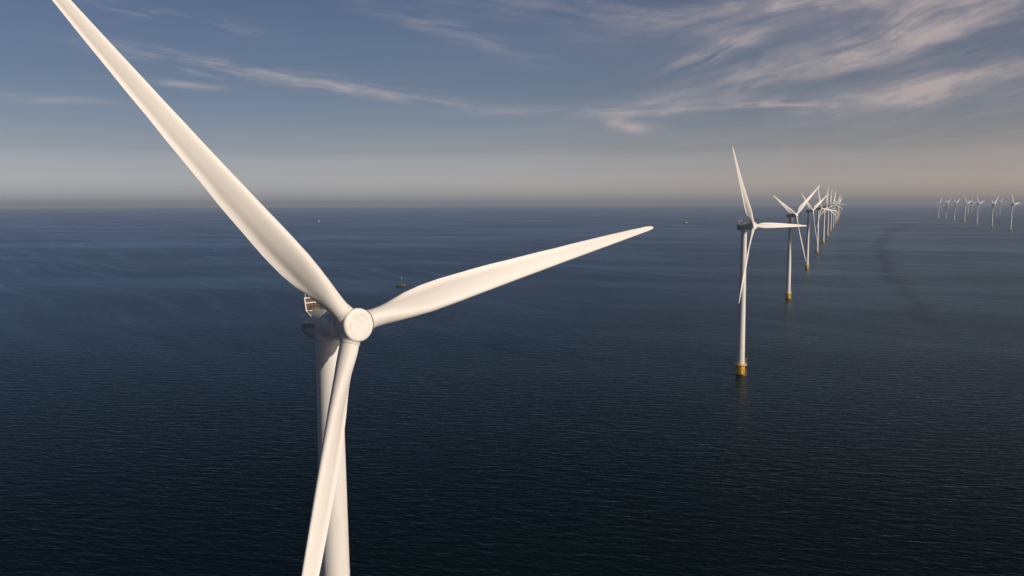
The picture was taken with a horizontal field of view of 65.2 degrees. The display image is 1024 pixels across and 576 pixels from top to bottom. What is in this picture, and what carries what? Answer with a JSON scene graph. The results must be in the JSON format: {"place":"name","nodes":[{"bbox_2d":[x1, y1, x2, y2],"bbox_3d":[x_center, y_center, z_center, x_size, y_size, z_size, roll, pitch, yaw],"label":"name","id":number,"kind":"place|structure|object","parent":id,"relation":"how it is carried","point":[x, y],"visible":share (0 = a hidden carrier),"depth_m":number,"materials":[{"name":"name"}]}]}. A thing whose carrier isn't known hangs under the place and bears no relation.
{"place":"outdoors","nodes":[
{"label":"outdoors","id":0,"kind":"place"},
{"bbox_2d":[0,205,1023,575],"bbox_3d":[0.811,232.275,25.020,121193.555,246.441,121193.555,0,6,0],"label":"sea","id":1,"kind":"structure","parent":0,"point":[606,411],"depth_m":455.82,"materials":[{"name":"liquid"}]},
{"bbox_2d":[52,0,652,575],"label":"wind turbine","id":2,"kind":"object","parent":1,"relation":"in","point":[336,326],"visible":1,"depth_m":98.07,"materials":[{"name":"paint"}]},
{"bbox_2d":[733,148,805,375],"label":"wind turbine","id":3,"kind":"object","parent":1,"relation":"in","point":[740,364],"visible":0.99,"depth_m":502.79,"materials":[{"name":"paint"}]},
{"bbox_2d":[773,186,819,299],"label":"wind turbine","id":4,"kind":"object","parent":1,"relation":"in","point":[790,215],"visible":0.99,"depth_m":894.20,"materials":[{"name":"paint"}]},
{"bbox_2d":[801,193,826,269],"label":"wind turbine","id":5,"kind":"object","parent":1,"relation":"in","point":[806,264],"visible":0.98,"depth_m":1285.58,"materials":[{"name":"paint"}]},
{"bbox_2d":[815,188,833,253],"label":"wind turbine","id":6,"kind":"object","parent":1,"relation":"in","point":[817,232],"visible":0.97,"depth_m":1676.37,"materials":[{"name":"paint"}]},
{"bbox_2d":[820,186,837,243],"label":"wind turbine","id":7,"kind":"object","parent":1,"relation":"in","point":[826,206],"visible":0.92,"depth_m":2067.81,"materials":[{"name":"paint"}]},
{"bbox_2d":[826,193,839,236],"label":"wind turbine","id":8,"kind":"object","parent":1,"relation":"in","point":[828,216],"visible":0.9,"depth_m":2460.06,"materials":[{"name":"paint"}]},
{"bbox_2d":[830,194,837,231],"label":"wind turbine","id":9,"kind":"object","parent":1,"relation":"in","point":[831,214],"visible":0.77,"depth_m":2851.30,"materials":[{"name":"paint"}]},
{"bbox_2d":[832,201,840,227],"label":"wind turbine","id":10,"kind":"object","parent":1,"relation":"in","point":[833,215],"visible":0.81,"depth_m":3242.84,"materials":[{"name":"paint"}]},
{"bbox_2d":[834,195,840,224],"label":"wind turbine","id":11,"kind":"object","parent":1,"relation":"in","point":[835,210],"visible":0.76,"depth_m":3632.80,"materials":[{"name":"paint"}]},
{"bbox_2d":[976,197,982,224],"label":"wind turbine","id":12,"kind":"object","parent":1,"relation":"in","point":[977,210],"visible":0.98,"depth_m":3583.60,"materials":[{"name":"paint"}]},
{"bbox_2d":[991,196,998,227],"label":"wind turbine","id":13,"kind":"object","parent":1,"relation":"in","point":[992,212],"visible":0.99,"depth_m":3220.78,"materials":[{"name":"paint"}]},
{"bbox_2d":[1009,195,1020,230],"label":"wind turbine","id":14,"kind":"object","parent":1,"relation":"in","point":[1011,213],"visible":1,"depth_m":2857.57,"materials":[{"name":"paint"}]},
{"bbox_2d":[0,0,1023,208],"label":"sky","id":15,"kind":"structure","parent":0,"point":[306,103],"materials":[{"name":"blue"}]}
]}

